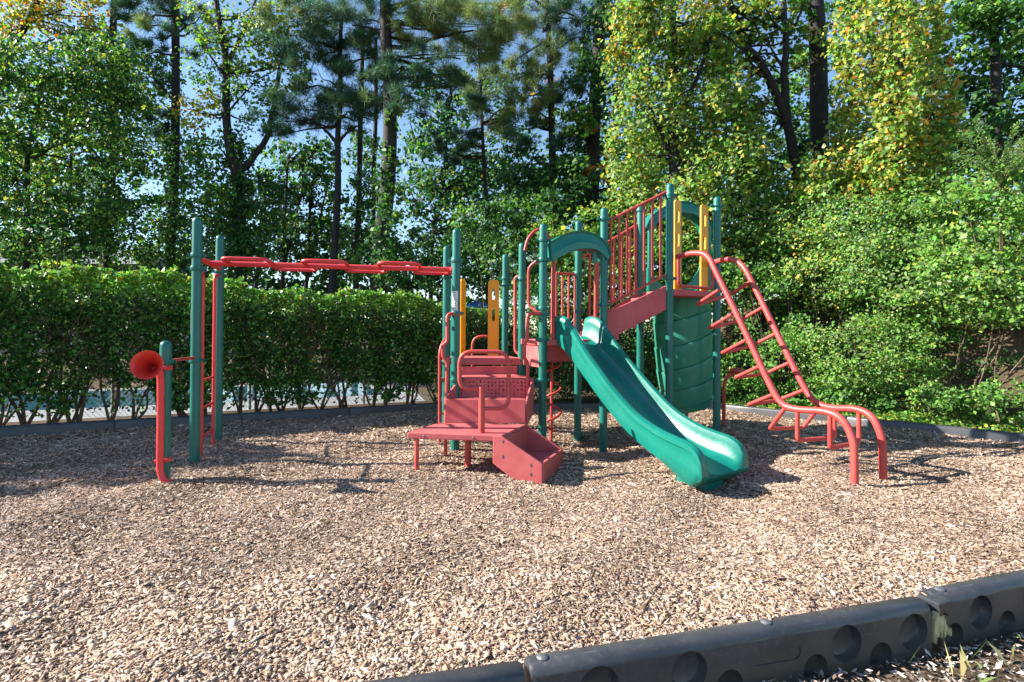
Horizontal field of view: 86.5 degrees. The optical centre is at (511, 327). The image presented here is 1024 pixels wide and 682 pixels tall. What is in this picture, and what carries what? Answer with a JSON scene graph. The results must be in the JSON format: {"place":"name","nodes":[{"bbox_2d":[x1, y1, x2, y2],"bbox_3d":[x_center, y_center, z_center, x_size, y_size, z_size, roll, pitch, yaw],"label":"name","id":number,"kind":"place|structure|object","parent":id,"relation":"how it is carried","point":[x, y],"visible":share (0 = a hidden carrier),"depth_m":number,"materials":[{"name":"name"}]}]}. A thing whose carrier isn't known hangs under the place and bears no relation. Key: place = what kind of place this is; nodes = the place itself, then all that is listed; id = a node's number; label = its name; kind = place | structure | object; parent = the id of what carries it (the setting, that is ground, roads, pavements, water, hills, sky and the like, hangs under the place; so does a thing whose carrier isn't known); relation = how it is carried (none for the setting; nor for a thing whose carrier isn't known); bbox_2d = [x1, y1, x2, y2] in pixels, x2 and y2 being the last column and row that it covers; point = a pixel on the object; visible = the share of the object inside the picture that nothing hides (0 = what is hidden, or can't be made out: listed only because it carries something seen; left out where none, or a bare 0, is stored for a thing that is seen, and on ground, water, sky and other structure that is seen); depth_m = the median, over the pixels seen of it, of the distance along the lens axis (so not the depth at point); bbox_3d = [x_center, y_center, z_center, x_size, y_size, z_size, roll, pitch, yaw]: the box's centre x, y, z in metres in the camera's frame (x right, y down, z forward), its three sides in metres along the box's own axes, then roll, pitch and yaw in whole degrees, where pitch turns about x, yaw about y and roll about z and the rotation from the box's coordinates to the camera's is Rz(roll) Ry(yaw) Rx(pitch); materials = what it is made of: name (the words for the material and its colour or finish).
{"place":"outdoors","nodes":[
{"label":"outdoors","id":0,"kind":"place"},
{"bbox_2d":[0,250,213,353],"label":"house","id":1,"kind":"structure","parent":0,"point":[133,268],"depth_m":34.04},
{"bbox_2d":[0,383,381,411],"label":"pool water","id":2,"kind":"structure","parent":0,"point":[128,399],"depth_m":12.02,"materials":[{"name":"blue liquid"}]},
{"bbox_2d":[0,381,424,421],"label":"pool deck","id":3,"kind":"structure","parent":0,"point":[98,413],"depth_m":10.34,"materials":[{"name":"concrete"}]},
{"bbox_2d":[47,351,493,416],"bbox_3d":[-3.930,1.003,10.665,8.659,1.170,0.075,1,-1,-26],"label":"chain link fence","id":4,"kind":"object","parent":3,"relation":"on","point":[248,401],"visible":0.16,"depth_m":10.16,"materials":[{"name":"metal"}]},
{"bbox_2d":[6,401,429,424],"bbox_3d":[-11.955,1.680,6.009,23.075,0.500,0.950,1,-1,-26],"label":"hedge bed","id":5,"kind":"object","parent":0,"point":[152,416],"visible":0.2,"depth_m":9.72,"materials":[{"name":"grey concrete"}]},
{"bbox_2d":[0,420,115,437],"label":"border timber","id":6,"kind":"object","parent":5,"relation":"on","point":[37,429],"visible":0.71,"depth_m":8.00,"materials":[{"name":"black plastic"}]},
{"bbox_2d":[115,413,241,428],"bbox_3d":[-5.323,1.605,8.767,1.738,0.388,0.120,1,-1,-26],"label":"border timber","id":7,"kind":"object","parent":5,"relation":"on","point":[175,421],"visible":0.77,"depth_m":8.68,"materials":[{"name":"black plastic"}]},
{"bbox_2d":[0,259,513,425],"bbox_3d":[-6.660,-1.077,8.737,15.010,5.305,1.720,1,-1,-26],"label":"hedge","id":8,"kind":"object","parent":5,"relation":"on","point":[323,323],"visible":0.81,"depth_m":9.01,"materials":[{"name":"green plant"}]},
{"bbox_2d":[243,407,348,420],"bbox_3d":[-3.758,1.623,9.542,1.738,0.388,0.120,1,-1,-26],"label":"border timber","id":9,"kind":"object","parent":5,"relation":"on","point":[305,413],"visible":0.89,"depth_m":9.49,"materials":[{"name":"black plastic"}]},
{"bbox_2d":[349,402,437,415],"bbox_3d":[-2.193,1.641,10.318,1.738,0.388,0.120,1,-1,-26],"label":"border timber","id":10,"kind":"object","parent":5,"relation":"on","point":[361,410],"visible":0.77,"depth_m":10.22,"materials":[{"name":"black plastic"}]},
{"bbox_2d":[0,342,735,408],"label":"forest floor","id":11,"kind":"structure","parent":0,"point":[424,396],"depth_m":14.62,"materials":[{"name":"brown soil"}]},
{"bbox_2d":[34,255,80,395],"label":"shrub","id":12,"kind":"object","parent":11,"relation":"on","point":[52,264],"visible":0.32,"depth_m":12.10,"materials":[{"name":"green plant"}]},
{"bbox_2d":[0,0,126,85],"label":"broadleaf tree","id":13,"kind":"object","parent":11,"relation":"on","point":[35,14],"visible":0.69,"depth_m":18.25,"materials":[{"name":"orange plant"}]},
{"bbox_2d":[1,64,156,364],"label":"broadleaf tree","id":14,"kind":"object","parent":11,"relation":"on","point":[53,160],"visible":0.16,"depth_m":22.69,"materials":[{"name":"green plant"}]},
{"bbox_2d":[0,8,193,373],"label":"broadleaf tree","id":15,"kind":"object","parent":11,"relation":"on","point":[21,246],"visible":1,"depth_m":15.87,"materials":[{"name":"green plant"}]},
{"bbox_2d":[41,0,195,365],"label":"broadleaf tree","id":16,"kind":"object","parent":11,"relation":"on","point":[142,170],"visible":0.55,"depth_m":18.73,"materials":[{"name":"plant"}]},
{"bbox_2d":[117,0,228,375],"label":"pine tree","id":17,"kind":"object","parent":11,"relation":"on","point":[172,28],"visible":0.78,"depth_m":17.96,"materials":[{"name":"green plant"}]},
{"bbox_2d":[135,0,329,378],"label":"broadleaf tree","id":18,"kind":"object","parent":11,"relation":"on","point":[239,232],"visible":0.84,"depth_m":16.95,"materials":[{"name":"green plant"}]},
{"bbox_2d":[232,161,302,361],"bbox_3d":[-10.986,-2.791,24.290,4.115,9.167,2.734,0,-1,0],"label":"sapling","id":19,"kind":"object","parent":11,"relation":"on","point":[267,215],"visible":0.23,"depth_m":24.06,"materials":[{"name":"green plant"}]},
{"bbox_2d":[250,131,332,354],"bbox_3d":[-9.506,-3.218,23.493,3.590,10.017,3.960,1,-1,-21],"label":"sapling","id":20,"kind":"object","parent":11,"relation":"on","point":[293,234],"visible":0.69,"depth_m":22.99,"materials":[{"name":"green plant"}]},
{"bbox_2d":[279,135,351,363],"bbox_3d":[-8.570,-3.220,23.984,3.191,10.047,3.218,0,-1,0],"label":"sapling","id":21,"kind":"object","parent":11,"relation":"on","point":[308,186],"visible":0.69,"depth_m":23.60,"materials":[{"name":"green plant"}]},
{"bbox_2d":[244,0,402,379],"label":"pine tree","id":22,"kind":"object","parent":11,"relation":"on","point":[328,99],"visible":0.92,"depth_m":16.62,"materials":[{"name":"green plant"}]},
{"bbox_2d":[328,48,378,374],"bbox_3d":[-5.266,-4.434,19.191,1.935,12.408,3.237,1,-1,-37],"label":"pine tree","id":23,"kind":"object","parent":11,"relation":"on","point":[360,203],"visible":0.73,"depth_m":18.96,"materials":[{"name":"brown plant"}]},
{"bbox_2d":[341,38,381,262],"bbox_3d":[-5.394,-4.475,20.063,1.597,12.506,2.338,1,-1,-29],"label":"pine tree","id":24,"kind":"object","parent":11,"relation":"on","point":[366,157],"visible":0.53,"depth_m":19.90,"materials":[{"name":"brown plant"}]},
{"bbox_2d":[311,0,539,384],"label":"pine tree","id":25,"kind":"object","parent":11,"relation":"on","point":[436,27],"visible":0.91,"depth_m":15.20,"materials":[{"name":"green plant"}]},
{"bbox_2d":[363,218,517,387],"bbox_3d":[-1.750,-0.633,14.655,4.400,4.526,2.311,0,-1,0],"label":"shrub","id":26,"kind":"object","parent":11,"relation":"on","point":[428,260],"visible":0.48,"depth_m":14.47,"materials":[{"name":"green plant"}]},
{"bbox_2d":[378,44,548,303],"bbox_3d":[-2.260,-5.446,24.599,8.471,14.597,5.283,0,-1,0],"label":"broadleaf tree","id":27,"kind":"object","parent":11,"relation":"on","point":[446,115],"visible":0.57,"depth_m":24.31,"materials":[{"name":"green plant"}]},
{"bbox_2d":[427,26,528,303],"bbox_3d":[-1.155,-4.147,18.195,3.558,11.866,2.840,0,-1,-12],"label":"pine tree","id":28,"kind":"object","parent":11,"relation":"on","point":[478,99],"visible":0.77,"depth_m":17.82,"materials":[{"name":"green plant"}]},
{"bbox_2d":[466,298,511,318],"bbox_3d":[-0.977,0.378,14.997,2.100,2.446,2.100,0,-1,0],"label":"parasol","id":29,"kind":"object","parent":11,"relation":"on","point":[475,303],"visible":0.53,"depth_m":14.69,"materials":[{"name":"blue fabric"}]},
{"bbox_2d":[438,187,565,355],"bbox_3d":[-0.172,-0.978,13.310,2.910,5.206,2.390,0,-1,17],"label":"shrub","id":30,"kind":"object","parent":11,"relation":"on","point":[499,208],"visible":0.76,"depth_m":12.92,"materials":[{"name":"green plant"}]},
{"bbox_2d":[0,67,1023,317],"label":"distant woods","id":31,"kind":"object","parent":11,"relation":"on","point":[322,277],"visible":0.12,"depth_m":29.55,"materials":[{"name":"green plant"}]},
{"bbox_2d":[481,280,587,402],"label":"shrub","id":32,"kind":"object","parent":11,"relation":"on","point":[532,335],"visible":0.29,"depth_m":11.49,"materials":[{"name":"green plant"}]},
{"bbox_2d":[486,0,613,380],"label":"pine tree","id":33,"kind":"object","parent":11,"relation":"on","point":[549,96],"visible":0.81,"depth_m":16.23,"materials":[{"name":"green plant"}]},
{"bbox_2d":[536,403,608,411],"bbox_3d":[1.385,1.677,10.745,1.837,0.388,0.120,0,-1,-1],"label":"border timber","id":34,"kind":"object","parent":11,"relation":"on","point":[591,406],"visible":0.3,"depth_m":10.69,"materials":[{"name":"black plastic"}]},
{"bbox_2d":[517,199,645,397],"bbox_3d":[1.683,-0.698,12.806,3.190,4.657,1.640,0,-1,-11],"label":"shrub","id":35,"kind":"object","parent":11,"relation":"on","point":[555,233],"visible":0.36,"depth_m":12.63,"materials":[{"name":"green plant"}]},
{"bbox_2d":[540,0,640,383],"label":"vine covered tree","id":36,"kind":"object","parent":11,"relation":"on","point":[585,167],"visible":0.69,"depth_m":15.43,"materials":[{"name":"green plant"}]},
{"bbox_2d":[531,282,658,402],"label":"shrub","id":37,"kind":"object","parent":11,"relation":"on","point":[628,342],"visible":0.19,"depth_m":11.63,"materials":[{"name":"green plant"}]},
{"bbox_2d":[530,228,698,360],"bbox_3d":[2.295,-0.458,12.308,4.136,4.179,2.323,0,-1,0],"label":"shrub","id":38,"kind":"object","parent":11,"relation":"on","point":[585,288],"visible":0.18,"depth_m":12.08,"materials":[{"name":"green plant"}]},
{"bbox_2d":[595,0,801,285],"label":"vine covered tree","id":39,"kind":"object","parent":11,"relation":"on","point":[718,94],"visible":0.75,"depth_m":12.62,"materials":[{"name":"green plant"}]},
{"bbox_2d":[644,219,763,399],"bbox_3d":[4.262,-0.397,12.363,2.752,4.495,2.373,0,-1,0],"label":"shrub","id":40,"kind":"object","parent":11,"relation":"on","point":[740,299],"visible":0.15,"depth_m":11.90,"materials":[{"name":"green plant"}]},
{"bbox_2d":[703,404,721,409],"bbox_3d":[3.231,1.689,10.766,1.837,0.388,0.120,0,-1,-1],"label":"border timber","id":41,"kind":"object","parent":11,"relation":"on","point":[710,407],"visible":0.06,"depth_m":10.72,"materials":[{"name":"black plastic"}]},
{"bbox_2d":[712,337,785,406],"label":"shrub","id":42,"kind":"object","parent":11,"relation":"on","point":[730,385],"visible":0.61,"depth_m":11.01,"materials":[{"name":"green plant"}]},
{"bbox_2d":[694,0,831,247],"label":"broadleaf tree","id":43,"kind":"object","parent":11,"relation":"on","point":[787,30],"visible":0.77,"depth_m":13.22,"materials":[{"name":"green plant"}]},
{"bbox_2d":[726,404,846,422],"bbox_3d":[4.947,1.681,10.001,0.120,0.388,2.122,1,-1,-44],"label":"border timber","id":44,"kind":"object","parent":11,"relation":"on","point":[771,412],"visible":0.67,"depth_m":10.10,"materials":[{"name":"black plastic"}]},
{"bbox_2d":[744,316,851,405],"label":"shrub","id":45,"kind":"object","parent":11,"relation":"on","point":[776,347],"visible":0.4,"depth_m":10.82,"materials":[{"name":"green plant"}]},
{"bbox_2d":[762,0,867,269],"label":"broadleaf tree","id":46,"kind":"object","parent":11,"relation":"on","point":[816,109],"visible":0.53,"depth_m":13.91,"materials":[{"name":"green plant"}]},
{"bbox_2d":[764,375,911,416],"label":"shrub","id":47,"kind":"object","parent":11,"relation":"on","point":[879,401],"visible":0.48,"depth_m":9.95,"materials":[{"name":"green plant"}]},
{"bbox_2d":[771,310,959,409],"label":"shrub","id":48,"kind":"object","parent":11,"relation":"on","point":[878,381],"visible":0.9,"depth_m":9.86,"materials":[{"name":"green plant"}]},
{"bbox_2d":[778,0,976,255],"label":"vine covered tree","id":49,"kind":"object","parent":11,"relation":"on","point":[903,114],"visible":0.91,"depth_m":11.31,"materials":[{"name":"green plant"}]},
{"bbox_2d":[764,176,994,304],"bbox_3d":[7.567,-0.754,11.656,4.462,4.818,3.496,0,-1,0],"label":"shrub","id":50,"kind":"object","parent":11,"relation":"on","point":[869,218],"visible":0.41,"depth_m":11.10,"materials":[{"name":"green plant"}]},
{"bbox_2d":[795,219,987,363],"bbox_3d":[7.218,-0.248,10.588,2.911,3.782,2.664,1,-1,-16],"label":"shrub","id":51,"kind":"object","parent":11,"relation":"on","point":[863,247],"visible":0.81,"depth_m":10.46,"materials":[{"name":"green plant"}]},
{"bbox_2d":[847,416,1017,441],"bbox_3d":[6.441,1.674,8.480,0.120,0.388,2.122,1,-1,-44],"label":"border timber","id":52,"kind":"object","parent":11,"relation":"on","point":[994,435],"visible":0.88,"depth_m":8.23,"materials":[{"name":"black plastic"}]},
{"bbox_2d":[892,378,976,423],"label":"shrub","id":53,"kind":"object","parent":11,"relation":"on","point":[920,393],"visible":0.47,"depth_m":9.14,"materials":[{"name":"green plant"}]},
{"bbox_2d":[911,0,1023,241],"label":"maple tree","id":54,"kind":"object","parent":11,"relation":"on","point":[989,19],"visible":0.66,"depth_m":14.43,"materials":[{"name":"green plant"}]},
{"bbox_2d":[918,374,1023,430],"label":"shrub","id":55,"kind":"object","parent":11,"relation":"on","point":[967,399],"visible":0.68,"depth_m":8.52,"materials":[{"name":"green plant"}]},
{"bbox_2d":[919,319,1023,380],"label":"shrub","id":56,"kind":"object","parent":11,"relation":"on","point":[973,372],"visible":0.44,"depth_m":9.58,"materials":[{"name":"green plant"}]},
{"bbox_2d":[1017,432,1023,442],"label":"border timber","id":57,"kind":"object","parent":11,"relation":"on","point":[1020,437],"visible":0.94,"depth_m":7.67,"materials":[{"name":"black plastic"}]},
{"bbox_2d":[0,408,1023,681],"bbox_3d":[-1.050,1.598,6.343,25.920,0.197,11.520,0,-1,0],"label":"mulch","id":58,"kind":"object","parent":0,"point":[618,433],"visible":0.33,"depth_m":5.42,"materials":[{"name":"brown wood"}]},
{"bbox_2d":[130,183,886,490],"bbox_3d":[-0.062,-0.071,7.274,8.041,4.094,4.525,0,-1,0],"label":"play structure","id":59,"kind":"object","parent":58,"relation":"on","point":[654,421],"visible":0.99,"depth_m":7.04,"materials":[{"name":"green paint"}]},
{"bbox_2d":[0,0,1023,333],"label":"sky","id":60,"kind":"structure","parent":0,"point":[188,90],"materials":[{"name":"blue"}]},
{"bbox_2d":[624,240,1023,426],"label":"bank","id":61,"kind":"structure","parent":0,"point":[1013,343],"depth_m":10.12,"materials":[{"name":"green plant"}]},
{"bbox_2d":[878,155,1023,375],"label":"shrub","id":62,"kind":"object","parent":61,"relation":"on","point":[964,194],"visible":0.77,"depth_m":9.92,"materials":[{"name":"green plant"}]},
{"bbox_2d":[944,110,1023,328],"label":"arching shrub","id":63,"kind":"object","parent":61,"relation":"on","point":[1013,157],"visible":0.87,"depth_m":9.59,"materials":[{"name":"green plant"}]},
{"bbox_2d":[736,404,1020,428],"bbox_3d":[6.534,1.834,9.917,2.130,0.500,4.866,1,-1,-44],"label":"grass strip","id":64,"kind":"object","parent":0,"point":[895,418],"depth_m":9.28,"materials":[{"name":"green plant"}]},
{"bbox_2d":[711,207,819,396],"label":"shrub","id":65,"kind":"object","parent":64,"relation":"on","point":[761,276],"visible":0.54,"depth_m":11.61,"materials":[{"name":"green plant"}]},
{"bbox_2d":[752,197,892,390],"bbox_3d":[6.401,-0.620,11.496,2.630,4.531,2.199,0,-1,0],"label":"shrub","id":66,"kind":"object","parent":64,"relation":"on","point":[813,253],"visible":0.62,"depth_m":11.28,"materials":[{"name":"green plant"}]},
{"bbox_2d":[726,393,1023,432],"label":"ground creeper","id":67,"kind":"object","parent":64,"relation":"on","point":[924,419],"visible":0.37,"depth_m":9.01,"materials":[{"name":"green plant"}]},
{"bbox_2d":[865,233,1023,395],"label":"shrub","id":68,"kind":"object","parent":64,"relation":"on","point":[1010,315],"visible":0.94,"depth_m":9.25,"materials":[{"name":"green plant"}]},
{"bbox_2d":[790,628,1023,681],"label":"mulch ground","id":69,"kind":"structure","parent":0,"point":[884,669],"depth_m":2.34,"materials":[{"name":"brown wood"}]},
{"bbox_2d":[363,660,524,681],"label":"border timber","id":70,"kind":"object","parent":69,"relation":"on","point":[511,671],"visible":1,"depth_m":1.94,"materials":[{"name":"black plastic"}]},
{"bbox_2d":[523,596,931,681],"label":"border timber","id":71,"kind":"object","parent":69,"relation":"on","point":[804,645],"visible":0.98,"depth_m":2.22,"materials":[{"name":"black plastic"}]},
{"bbox_2d":[762,632,1023,681],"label":"leaf litter","id":72,"kind":"object","parent":69,"relation":"on","point":[838,674],"visible":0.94,"depth_m":2.29,"materials":[{"name":"brown plant"}]},
{"bbox_2d":[905,634,1023,681],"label":"grass","id":73,"kind":"structure","parent":69,"relation":"on","point":[963,668],"depth_m":2.29,"materials":[{"name":"plant"}]},
{"bbox_2d":[918,569,1023,651],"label":"border timber","id":74,"kind":"object","parent":69,"relation":"on","point":[968,612],"visible":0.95,"depth_m":2.58,"materials":[{"name":"black plastic"}]}
]}

